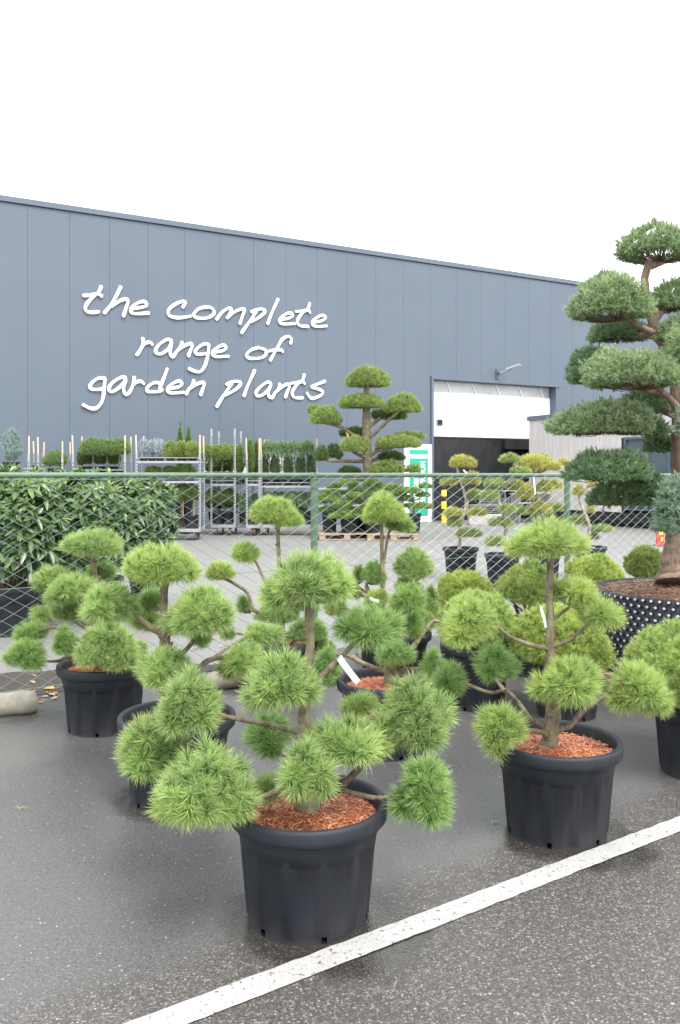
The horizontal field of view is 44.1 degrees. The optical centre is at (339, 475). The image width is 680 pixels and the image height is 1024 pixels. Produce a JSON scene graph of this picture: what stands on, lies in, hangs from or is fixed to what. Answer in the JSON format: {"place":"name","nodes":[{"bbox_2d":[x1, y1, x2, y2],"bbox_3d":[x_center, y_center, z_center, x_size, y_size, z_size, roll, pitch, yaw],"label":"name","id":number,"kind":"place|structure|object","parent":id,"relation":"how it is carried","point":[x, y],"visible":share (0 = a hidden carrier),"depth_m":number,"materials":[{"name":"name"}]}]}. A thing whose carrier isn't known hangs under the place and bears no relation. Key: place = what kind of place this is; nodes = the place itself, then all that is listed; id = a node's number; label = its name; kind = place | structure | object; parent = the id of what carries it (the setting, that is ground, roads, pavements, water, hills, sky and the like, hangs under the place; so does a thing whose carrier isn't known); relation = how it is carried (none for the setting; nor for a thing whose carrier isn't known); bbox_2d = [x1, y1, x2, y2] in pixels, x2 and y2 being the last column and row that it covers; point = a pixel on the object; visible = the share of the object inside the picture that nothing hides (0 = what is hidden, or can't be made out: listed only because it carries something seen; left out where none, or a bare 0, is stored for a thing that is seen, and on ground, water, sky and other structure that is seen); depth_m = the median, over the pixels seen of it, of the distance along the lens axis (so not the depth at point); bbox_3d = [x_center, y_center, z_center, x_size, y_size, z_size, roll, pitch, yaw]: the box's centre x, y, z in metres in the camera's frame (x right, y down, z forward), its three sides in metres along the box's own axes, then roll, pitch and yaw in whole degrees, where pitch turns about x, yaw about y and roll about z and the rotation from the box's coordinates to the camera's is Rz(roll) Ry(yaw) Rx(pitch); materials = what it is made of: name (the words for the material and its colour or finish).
{"place":"outdoors","nodes":[
{"label":"outdoors","id":0,"kind":"place"},
{"bbox_2d":[221,487,241,513],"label":"dwarf pine","id":1,"kind":"object","parent":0,"point":[231,505],"visible":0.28,"depth_m":21.88,"materials":[{"name":"green plant"}]},
{"bbox_2d":[0,518,664,672],"bbox_3d":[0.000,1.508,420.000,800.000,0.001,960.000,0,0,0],"label":"ground","id":2,"kind":"structure","parent":0,"point":[210,550],"depth_m":15.97,"materials":[{"name":"concrete"}]},
{"bbox_2d":[8,436,39,471],"bbox_3d":[-7.499,0.310,18.918,1.236,2.372,0.637,0,0,0],"label":"plant trolley","id":3,"kind":"object","parent":2,"relation":"on","point":[38,461],"visible":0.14,"depth_m":18.91,"materials":[{"name":"metal"}]},
{"bbox_2d":[0,427,23,469],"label":"dwarf spruce","id":4,"kind":"object","parent":3,"relation":"on","point":[12,432],"visible":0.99,"depth_m":18.79,"materials":[{"name":"green plant"}]},
{"bbox_2d":[0,462,74,636],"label":"rhododendron","id":5,"kind":"object","parent":2,"relation":"on","point":[25,547],"visible":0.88,"depth_m":7.77,"materials":[{"name":"green plant"}]},
{"bbox_2d":[32,441,71,470],"bbox_3d":[-6.754,0.354,19.699,0.718,2.283,0.637,0,0,0],"label":"plant trolley","id":6,"kind":"object","parent":2,"relation":"on","point":[62,460],"visible":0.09,"depth_m":19.98,"materials":[{"name":"metal"}]},
{"bbox_2d":[41,448,68,471],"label":"dwarf pine","id":7,"kind":"object","parent":6,"relation":"on","point":[52,457],"visible":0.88,"depth_m":19.47,"materials":[{"name":"green plant"}]},
{"bbox_2d":[13,464,103,606],"bbox_3d":[-3.266,0.687,9.600,1.143,1.627,1.014,0,0,0],"label":"rhododendron","id":8,"kind":"object","parent":2,"relation":"on","point":[36,468],"visible":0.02,"depth_m":9.43,"materials":[{"name":"green plant"}]},
{"bbox_2d":[35,465,158,624],"bbox_3d":[-2.479,0.697,8.590,1.264,1.606,1.089,0,0,0],"label":"rhododendron","id":9,"kind":"object","parent":2,"relation":"on","point":[112,506],"visible":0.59,"depth_m":8.31,"materials":[{"name":"green plant"}]},
{"bbox_2d":[71,435,131,484],"bbox_3d":[-5.579,0.286,19.699,1.264,2.420,0.637,0,0,0],"label":"plant trolley","id":10,"kind":"object","parent":2,"relation":"on","point":[124,453],"visible":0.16,"depth_m":19.41,"materials":[{"name":"metal"}]},
{"bbox_2d":[79,453,91,471],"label":"dwarf pine","id":11,"kind":"object","parent":10,"relation":"on","point":[86,459],"visible":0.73,"depth_m":19.77,"materials":[{"name":"green plant"}]},
{"bbox_2d":[77,437,103,471],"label":"standard pine","id":12,"kind":"object","parent":10,"relation":"on","point":[86,449],"visible":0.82,"depth_m":19.43,"materials":[{"name":"green plant"}]},
{"bbox_2d":[94,454,105,471],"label":"dwarf pine","id":13,"kind":"object","parent":10,"relation":"on","point":[99,459],"visible":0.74,"depth_m":19.76,"materials":[{"name":"green plant"}]},
{"bbox_2d":[91,436,120,471],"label":"standard pine","id":14,"kind":"object","parent":10,"relation":"on","point":[106,441],"visible":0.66,"depth_m":19.52,"materials":[{"name":"green plant"}]},
{"bbox_2d":[108,454,122,471],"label":"dwarf pine","id":15,"kind":"object","parent":10,"relation":"on","point":[113,460],"visible":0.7,"depth_m":19.76,"materials":[{"name":"green plant"}]},
{"bbox_2d":[107,436,131,472],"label":"standard pine","id":16,"kind":"object","parent":10,"relation":"on","point":[120,443],"visible":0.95,"depth_m":19.47,"materials":[{"name":"green plant"}]},
{"bbox_2d":[123,472,185,610],"bbox_3d":[-2.144,0.733,9.408,0.814,1.535,0.724,0,0,0],"label":"rhododendron","id":17,"kind":"object","parent":2,"relation":"on","point":[163,487],"visible":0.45,"depth_m":9.27,"materials":[{"name":"green plant"}]},
{"bbox_2d":[135,435,204,539],"bbox_3d":[-3.979,0.281,19.699,1.526,2.430,0.637,0,0,0],"label":"plant trolley","id":18,"kind":"object","parent":2,"relation":"on","point":[199,462],"visible":0.6,"depth_m":19.40,"materials":[{"name":"metal"}]},
{"bbox_2d":[137,438,150,460],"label":"silver spruce","id":19,"kind":"object","parent":18,"relation":"on","point":[143,449],"visible":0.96,"depth_m":19.56,"materials":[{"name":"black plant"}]},
{"bbox_2d":[146,439,157,460],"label":"silver spruce","id":20,"kind":"object","parent":18,"relation":"on","point":[152,446],"visible":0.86,"depth_m":19.66,"materials":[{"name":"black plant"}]},
{"bbox_2d":[144,465,161,480],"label":"dwarf pine","id":21,"kind":"object","parent":18,"relation":"on","point":[153,469],"visible":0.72,"depth_m":19.59,"materials":[{"name":"green plant"}]},
{"bbox_2d":[154,439,163,460],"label":"silver spruce","id":22,"kind":"object","parent":18,"relation":"on","point":[158,450],"visible":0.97,"depth_m":19.56,"materials":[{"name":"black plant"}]},
{"bbox_2d":[161,440,178,460],"bbox_3d":[-3.941,-0.589,19.600,0.487,0.548,0.470,0,0,0],"label":"potted shrub","id":23,"kind":"object","parent":18,"relation":"on","point":[169,451],"visible":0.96,"depth_m":19.52,"materials":[{"name":"green plant"}]},
{"bbox_2d":[162,464,179,480],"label":"dwarf pine","id":24,"kind":"object","parent":18,"relation":"on","point":[170,469],"visible":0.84,"depth_m":19.60,"materials":[{"name":"green plant"}]},
{"bbox_2d":[175,440,188,460],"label":"standard pine","id":25,"kind":"object","parent":18,"relation":"on","point":[181,452],"visible":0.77,"depth_m":19.62,"materials":[{"name":"green plant"}]},
{"bbox_2d":[174,483,190,527],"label":"standard pine","id":26,"kind":"object","parent":18,"relation":"on","point":[181,497],"visible":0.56,"depth_m":19.48,"materials":[{"name":"green plant"}]},
{"bbox_2d":[179,465,195,480],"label":"dwarf pine","id":27,"kind":"object","parent":18,"relation":"on","point":[188,469],"visible":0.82,"depth_m":19.58,"materials":[{"name":"green plant"}]},
{"bbox_2d":[180,483,203,527],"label":"standard pine","id":28,"kind":"object","parent":18,"relation":"on","point":[192,493],"visible":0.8,"depth_m":19.49,"materials":[{"name":"green plant"}]},
{"bbox_2d":[184,441,201,460],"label":"potted shrub","id":29,"kind":"object","parent":18,"relation":"on","point":[192,450],"visible":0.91,"depth_m":19.52,"materials":[{"name":"green plant"}]},
{"bbox_2d":[175,420,183,533],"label":"thuja","id":30,"kind":"object","parent":2,"relation":"on","point":[179,435],"visible":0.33,"depth_m":21.53,"materials":[{"name":"green plant"}]},
{"bbox_2d":[184,426,193,533],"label":"thuja","id":31,"kind":"object","parent":2,"relation":"on","point":[188,504],"visible":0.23,"depth_m":21.52,"materials":[{"name":"green plant"}]},
{"bbox_2d":[211,429,241,534],"bbox_3d":[-2.926,0.165,21.676,0.630,2.661,1.357,0,0,0],"label":"plant trolley","id":32,"kind":"object","parent":2,"relation":"on","point":[230,526],"visible":0.63,"depth_m":21.02,"materials":[{"name":"metal"}]},
{"bbox_2d":[201,443,218,483],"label":"standard pine","id":33,"kind":"object","parent":32,"relation":"on","point":[208,448],"visible":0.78,"depth_m":21.04,"materials":[{"name":"green plant"}]},
{"bbox_2d":[205,458,221,483],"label":"dwarf pine","id":34,"kind":"object","parent":32,"relation":"on","point":[215,463],"visible":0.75,"depth_m":21.89,"materials":[{"name":"green plant"}]},
{"bbox_2d":[205,486,222,521],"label":"dwarf pine","id":35,"kind":"object","parent":32,"relation":"on","point":[219,506],"visible":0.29,"depth_m":21.88,"materials":[{"name":"green plant"}]},
{"bbox_2d":[205,489,228,523],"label":"standard pine","id":36,"kind":"object","parent":32,"relation":"on","point":[218,520],"visible":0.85,"depth_m":21.08,"materials":[{"name":"green plant"}]},
{"bbox_2d":[212,441,233,483],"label":"standard pine","id":37,"kind":"object","parent":32,"relation":"on","point":[223,449],"visible":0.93,"depth_m":21.10,"materials":[{"name":"green plant"}]},
{"bbox_2d":[218,458,233,471],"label":"dwarf pine","id":38,"kind":"object","parent":32,"relation":"on","point":[227,466],"visible":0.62,"depth_m":21.88,"materials":[{"name":"green plant"}]},
{"bbox_2d":[217,489,237,523],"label":"standard pine","id":39,"kind":"object","parent":32,"relation":"on","point":[228,515],"visible":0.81,"depth_m":21.13,"materials":[{"name":"green plant"}]},
{"bbox_2d":[224,443,241,483],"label":"standard pine","id":40,"kind":"object","parent":32,"relation":"on","point":[231,446],"visible":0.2,"depth_m":21.61,"materials":[{"name":"green plant"}]},
{"bbox_2d":[236,443,244,483],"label":"thuja","id":41,"kind":"object","parent":32,"relation":"on","point":[240,462],"visible":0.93,"depth_m":21.10,"materials":[{"name":"green plant"}]},
{"bbox_2d":[245,438,264,534],"bbox_3d":[-2.169,0.285,21.518,0.372,2.421,1.357,0,0,0],"label":"plant trolley","id":42,"kind":"object","parent":2,"relation":"on","point":[255,530],"visible":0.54,"depth_m":20.86,"materials":[{"name":"metal"}]},
{"bbox_2d":[238,492,249,523],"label":"dwarf spruce","id":43,"kind":"object","parent":42,"relation":"on","point":[243,514],"visible":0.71,"depth_m":21.09,"materials":[{"name":"green plant"}]},
{"bbox_2d":[244,439,255,483],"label":"thuja","id":44,"kind":"object","parent":42,"relation":"on","point":[251,462],"visible":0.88,"depth_m":21.01,"materials":[{"name":"green plant"}]},
{"bbox_2d":[252,440,257,483],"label":"thuja","id":45,"kind":"object","parent":42,"relation":"on","point":[255,444],"visible":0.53,"depth_m":21.40,"materials":[{"name":"green plant"}]},
{"bbox_2d":[260,438,317,534],"bbox_3d":[-1.282,0.287,21.316,1.454,2.417,0.637,0,0,0],"label":"plant trolley","id":46,"kind":"object","parent":2,"relation":"on","point":[265,526],"visible":0.34,"depth_m":21.02,"materials":[{"name":"metal"}]},
{"bbox_2d":[262,453,270,485],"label":"thuja","id":47,"kind":"object","parent":46,"relation":"on","point":[265,465],"visible":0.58,"depth_m":21.39,"materials":[{"name":"green plant"}]},
{"bbox_2d":[262,439,278,485],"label":"weeping conifer","id":48,"kind":"object","parent":46,"relation":"on","point":[269,446],"visible":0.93,"depth_m":21.11,"materials":[{"name":"green plant"}]},
{"bbox_2d":[270,456,280,485],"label":"thuja","id":49,"kind":"object","parent":46,"relation":"on","point":[275,466],"visible":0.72,"depth_m":21.39,"materials":[{"name":"green plant"}]},
{"bbox_2d":[273,440,290,485],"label":"weeping conifer","id":50,"kind":"object","parent":46,"relation":"on","point":[281,447],"visible":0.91,"depth_m":21.23,"materials":[{"name":"green plant"}]},
{"bbox_2d":[282,455,293,485],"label":"thuja","id":51,"kind":"object","parent":46,"relation":"on","point":[288,463],"visible":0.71,"depth_m":21.39,"materials":[{"name":"green plant"}]},
{"bbox_2d":[285,440,302,485],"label":"weeping conifer","id":52,"kind":"object","parent":46,"relation":"on","point":[293,446],"visible":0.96,"depth_m":21.12,"materials":[{"name":"green plant"}]},
{"bbox_2d":[285,491,304,515],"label":"weeping conifer","id":53,"kind":"object","parent":46,"relation":"on","point":[288,496],"visible":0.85,"depth_m":21.09,"materials":[{"name":"green plant"}]},
{"bbox_2d":[295,454,305,485],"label":"thuja","id":54,"kind":"object","parent":46,"relation":"on","point":[300,464],"visible":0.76,"depth_m":21.39,"materials":[{"name":"green plant"}]},
{"bbox_2d":[296,491,310,523],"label":"weeping conifer","id":55,"kind":"object","parent":46,"relation":"on","point":[306,497],"visible":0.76,"depth_m":21.20,"materials":[{"name":"green plant"}]},
{"bbox_2d":[298,439,315,485],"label":"weeping conifer","id":56,"kind":"object","parent":46,"relation":"on","point":[308,446],"visible":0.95,"depth_m":21.23,"materials":[{"name":"green plant"}]},
{"bbox_2d":[307,454,315,472],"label":"thuja","id":57,"kind":"object","parent":46,"relation":"on","point":[311,465],"visible":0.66,"depth_m":21.39,"materials":[{"name":"green plant"}]},
{"bbox_2d":[318,531,374,539],"bbox_3d":[0.105,1.428,20.021,1.300,0.144,1.100,0,0,-7],"label":"wooden pallet","id":58,"kind":"object","parent":2,"relation":"on","point":[340,534],"visible":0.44,"depth_m":19.54,"materials":[{"name":"brown wood"}]},
{"bbox_2d":[318,482,346,531],"bbox_3d":[-0.200,0.749,20.100,0.744,1.211,0.612,0,0,0],"label":"tiered shrub","id":59,"kind":"object","parent":58,"relation":"on","point":[328,523],"visible":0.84,"depth_m":19.92,"materials":[{"name":"green plant"}]},
{"bbox_2d":[322,478,365,532],"bbox_3d":[0.175,0.710,19.779,1.239,1.288,0.836,0,0,0],"label":"tiered shrub","id":60,"kind":"object","parent":58,"relation":"on","point":[350,516],"visible":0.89,"depth_m":19.66,"materials":[{"name":"green plant"}]},
{"bbox_2d":[307,363,426,536],"bbox_3d":[0.670,-0.632,20.662,3.128,4.263,1.834,0,0,0],"label":"yard cloud pine","id":61,"kind":"object","parent":2,"relation":"on","point":[366,401],"visible":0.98,"depth_m":20.40,"materials":[{"name":"green plant"}]},
{"bbox_2d":[366,532,419,540],"bbox_3d":[1.221,1.428,19.721,1.200,0.144,0.900,0,0,-1],"label":"wooden pallet","id":62,"kind":"object","parent":2,"relation":"on","point":[393,536],"visible":0.81,"depth_m":19.28,"materials":[{"name":"brown wood"}]},
{"bbox_2d":[360,479,406,532],"bbox_3d":[1.007,0.709,19.865,1.128,1.289,0.653,0,0,-14],"label":"tiered shrub","id":63,"kind":"object","parent":62,"relation":"on","point":[381,485],"visible":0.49,"depth_m":19.78,"materials":[{"name":"green plant"}]},
{"bbox_2d":[397,483,433,532],"bbox_3d":[1.764,0.755,19.685,0.871,1.198,0.584,0,0,0],"label":"tiered shrub","id":64,"kind":"object","parent":62,"relation":"on","point":[414,490],"visible":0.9,"depth_m":19.59,"materials":[{"name":"green plant"}]},
{"bbox_2d":[441,490,446,522],"bbox_3d":[3.303,0.983,26.683,0.176,1.035,0.176,0,0,0],"label":"bollard","id":65,"kind":"object","parent":2,"relation":"on","point":[444,504],"visible":0.77,"depth_m":26.61,"materials":[{"name":"yellow paint"}]},
{"bbox_2d":[439,454,487,574],"bbox_3d":[1.793,0.587,12.089,0.742,1.825,0.558,0,0,0],"label":"yard bonsai","id":66,"kind":"object","parent":2,"relation":"on","point":[457,462],"visible":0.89,"depth_m":11.99,"materials":[{"name":"green plant"}]},
{"bbox_2d":[467,490,516,519],"bbox_3d":[4.858,0.991,26.689,1.536,1.014,0.646,0,0,-29],"label":"cage","id":67,"kind":"object","parent":2,"relation":"on","point":[494,504],"visible":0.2,"depth_m":26.42,"materials":[{"name":"metal"}]},
{"bbox_2d":[479,452,533,586],"bbox_3d":[2.235,0.582,11.394,0.736,1.835,0.522,0,0,0],"label":"yard bonsai","id":68,"kind":"object","parent":2,"relation":"on","point":[508,458],"visible":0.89,"depth_m":11.29,"materials":[{"name":"green plant"}]},
{"bbox_2d":[509,493,550,522],"bbox_3d":[6.262,1.038,26.942,1.750,0.925,0.450,0,0,-29],"label":"storage rack","id":69,"kind":"object","parent":2,"relation":"on","point":[515,516],"visible":0.24,"depth_m":26.62,"materials":[{"name":"metal"}]},
{"bbox_2d":[506,452,569,578],"bbox_3d":[2.823,0.574,11.964,0.955,1.852,0.617,0,0,-25],"label":"yard bonsai","id":70,"kind":"object","parent":2,"relation":"on","point":[534,461],"visible":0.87,"depth_m":11.88,"materials":[{"name":"green plant"}]},
{"bbox_2d":[570,481,613,559],"bbox_3d":[3.664,0.752,12.296,0.677,1.496,0.499,0,0,30],"label":"yard bonsai","id":71,"kind":"object","parent":2,"relation":"on","point":[583,515],"visible":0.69,"depth_m":12.28,"materials":[{"name":"green plant"}]},
{"bbox_2d":[527,409,671,527],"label":"timber shed","id":72,"kind":"structure","parent":2,"relation":"on","point":[562,446],"depth_m":25.63,"materials":[{"name":"grey wood"}]},
{"bbox_2d":[623,436,671,510],"bbox_3d":[8.643,-0.047,23.604,0.130,2.095,1.625,0,0,-29],"label":"window","id":73,"kind":"structure","parent":72,"relation":"in","point":[662,461],"depth_m":23.48,"materials":[{"name":"grey glass"}]},
{"bbox_2d":[0,636,679,1023],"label":"car park","id":74,"kind":"structure","parent":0,"point":[116,906],"depth_m":2.92,"materials":[{"name":"grey asphalt"}]},
{"bbox_2d":[0,690,37,716],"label":"kerb stone","id":75,"kind":"object","parent":74,"relation":"on","point":[20,702],"visible":1,"depth_m":5.24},
{"bbox_2d":[0,525,149,737],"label":"cloud pine","id":76,"kind":"object","parent":74,"relation":"on","point":[103,688],"visible":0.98,"depth_m":4.80,"materials":[{"name":"green plant"}]},
{"bbox_2d":[0,655,315,694],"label":"soil strip","id":77,"kind":"object","parent":74,"relation":"on","point":[24,678],"visible":0.16,"depth_m":6.09,"materials":[{"name":"brown soil"}]},
{"bbox_2d":[74,539,287,812],"bbox_3d":[-0.711,0.895,3.966,1.060,1.209,0.693,0,0,-15],"label":"cloud pine","id":78,"kind":"object","parent":74,"relation":"on","point":[202,615],"visible":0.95,"depth_m":3.83,"materials":[{"name":"green plant"}]},
{"bbox_2d":[206,671,247,689],"bbox_3d":[-0.740,1.436,5.968,0.417,0.129,0.160,0,0,-29],"label":"kerb stone","id":79,"kind":"object","parent":74,"relation":"on","point":[226,685],"visible":0.32,"depth_m":5.87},
{"bbox_2d":[204,495,338,702],"bbox_3d":[-0.459,0.807,5.691,0.928,1.386,0.562,0,0,0],"label":"cloud pine","id":80,"kind":"object","parent":74,"relation":"on","point":[279,513],"visible":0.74,"depth_m":5.62,"materials":[{"name":"green plant"}]},
{"bbox_2d":[109,545,460,945],"bbox_3d":[-0.166,0.867,2.917,1.233,1.266,0.749,0,0,-15],"label":"cloud pine","id":81,"kind":"object","parent":74,"relation":"on","point":[306,825],"visible":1,"depth_m":2.76,"materials":[{"name":"green plant"}]},
{"bbox_2d":[0,472,670,692],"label":"chain link fence","id":82,"kind":"object","parent":74,"relation":"on","point":[314,476],"visible":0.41,"depth_m":6.90,"materials":[{"name":"metal"}]},
{"bbox_2d":[321,487,441,667],"bbox_3d":[0.312,0.787,6.043,0.836,1.426,0.568,0,0,23],"label":"cloud pine","id":83,"kind":"object","parent":74,"relation":"on","point":[391,515],"visible":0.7,"depth_m":5.97,"materials":[{"name":"green plant"}]},
{"bbox_2d":[312,580,456,761],"bbox_3d":[0.325,1.026,4.641,0.974,0.947,0.544,0,0,-30],"label":"cloud pine","id":84,"kind":"object","parent":74,"relation":"on","point":[396,656],"visible":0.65,"depth_m":4.57,"materials":[{"name":"green plant"}]},
{"bbox_2d":[124,816,679,1023],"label":"painted line","id":85,"kind":"object","parent":74,"relation":"on","point":[224,997],"visible":1,"depth_m":2.73,"materials":[{"name":"white paint"}]},
{"bbox_2d":[435,567,495,658],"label":"dwarf pine","id":86,"kind":"object","parent":74,"relation":"on","point":[451,585],"visible":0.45,"depth_m":6.78,"materials":[{"name":"green plant"}]},
{"bbox_2d":[436,587,518,712],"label":"dwarf pine","id":87,"kind":"object","parent":74,"relation":"on","point":[470,700],"visible":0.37,"depth_m":5.33,"materials":[{"name":"green plant"}]},
{"bbox_2d":[495,557,560,677],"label":"dwarf pine","id":88,"kind":"object","parent":74,"relation":"on","point":[519,584],"visible":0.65,"depth_m":6.25,"materials":[{"name":"green plant"}]},
{"bbox_2d":[426,513,675,850],"bbox_3d":[0.888,0.825,3.522,1.087,1.350,0.620,0,0,0],"label":"cloud pine","id":89,"kind":"object","parent":74,"relation":"on","point":[557,773],"visible":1,"depth_m":3.44,"materials":[{"name":"green plant"}]},
{"bbox_2d":[506,602,617,721],"bbox_3d":[1.362,1.136,5.270,0.700,0.728,0.715,0,0,0],"label":"dwarf pine","id":90,"kind":"object","parent":74,"relation":"on","point":[595,644],"visible":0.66,"depth_m":5.09,"materials":[{"name":"green plant"}]},
{"bbox_2d":[563,551,626,582],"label":"dwarf pine","id":91,"kind":"object","parent":74,"relation":"on","point":[596,567],"visible":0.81,"depth_m":7.97,"materials":[{"name":"green plant"}]},
{"bbox_2d":[600,670,614,687],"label":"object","id":92,"kind":"object","parent":74,"relation":"on","point":[608,675],"visible":0.02,"depth_m":5.74,"materials":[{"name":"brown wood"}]},
{"bbox_2d":[541,215,679,671],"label":"cloud juniper","id":93,"kind":"object","parent":92,"relation":"on","point":[639,482],"visible":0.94,"depth_m":5.76,"materials":[{"name":"green plant"}]},
{"bbox_2d":[622,543,661,577],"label":"dwarf pine","id":94,"kind":"object","parent":74,"relation":"on","point":[639,563],"visible":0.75,"depth_m":8.48,"materials":[{"name":"green plant"}]},
{"bbox_2d":[617,617,679,779],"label":"dwarf pine","id":95,"kind":"object","parent":74,"relation":"on","point":[658,645],"visible":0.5,"depth_m":4.17,"materials":[{"name":"green plant"}]},
{"bbox_2d":[0,195,679,528],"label":"garden centre building","id":96,"kind":"structure","parent":0,"point":[442,341],"depth_m":24.46,"materials":[{"name":"grey metal"}]},
{"bbox_2d":[81,285,327,410],"bbox_3d":[-3.568,-3.450,23.682,7.261,3.502,0.062,0,0,-29],"label":"wall sign","id":97,"kind":"object","parent":96,"relation":"attached to","point":[168,349],"visible":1,"depth_m":23.51,"materials":[{"name":"white paint"}]},
{"bbox_2d":[404,444,432,521],"bbox_3d":[2.523,0.253,27.005,1.087,2.495,0.074,0,0,-29],"label":"entrance door","id":98,"kind":"structure","parent":96,"relation":"in","point":[423,456],"depth_m":27.04,"materials":[{"name":"white paint"}]},
{"bbox_2d":[431,376,559,520],"bbox_3d":[5.301,-0.859,28.726,5.512,4.718,0.400,0,0,-29],"label":"loading door","id":99,"kind":"structure","parent":96,"relation":"in","point":[459,398],"depth_m":28.59,"materials":[{"name":"white paint"}]},
{"bbox_2d":[496,364,520,379],"bbox_3d":[5.650,-3.494,28.271,0.903,0.465,0.351,0,0,30],"label":"floodlight","id":100,"kind":"object","parent":96,"relation":"attached to","point":[498,373],"visible":1,"depth_m":28.28,"materials":[{"name":"grey metal"}]},
{"bbox_2d":[0,0,679,291],"label":"sky","id":101,"kind":"structure","parent":0,"point":[523,136],"materials":[{"name":"white"}]},
{"bbox_2d":[467,514,501,524],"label":"concrete block","id":102,"kind":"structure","parent":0,"point":[477,518],"depth_m":25.46,"materials":[{"name":"white concrete"}]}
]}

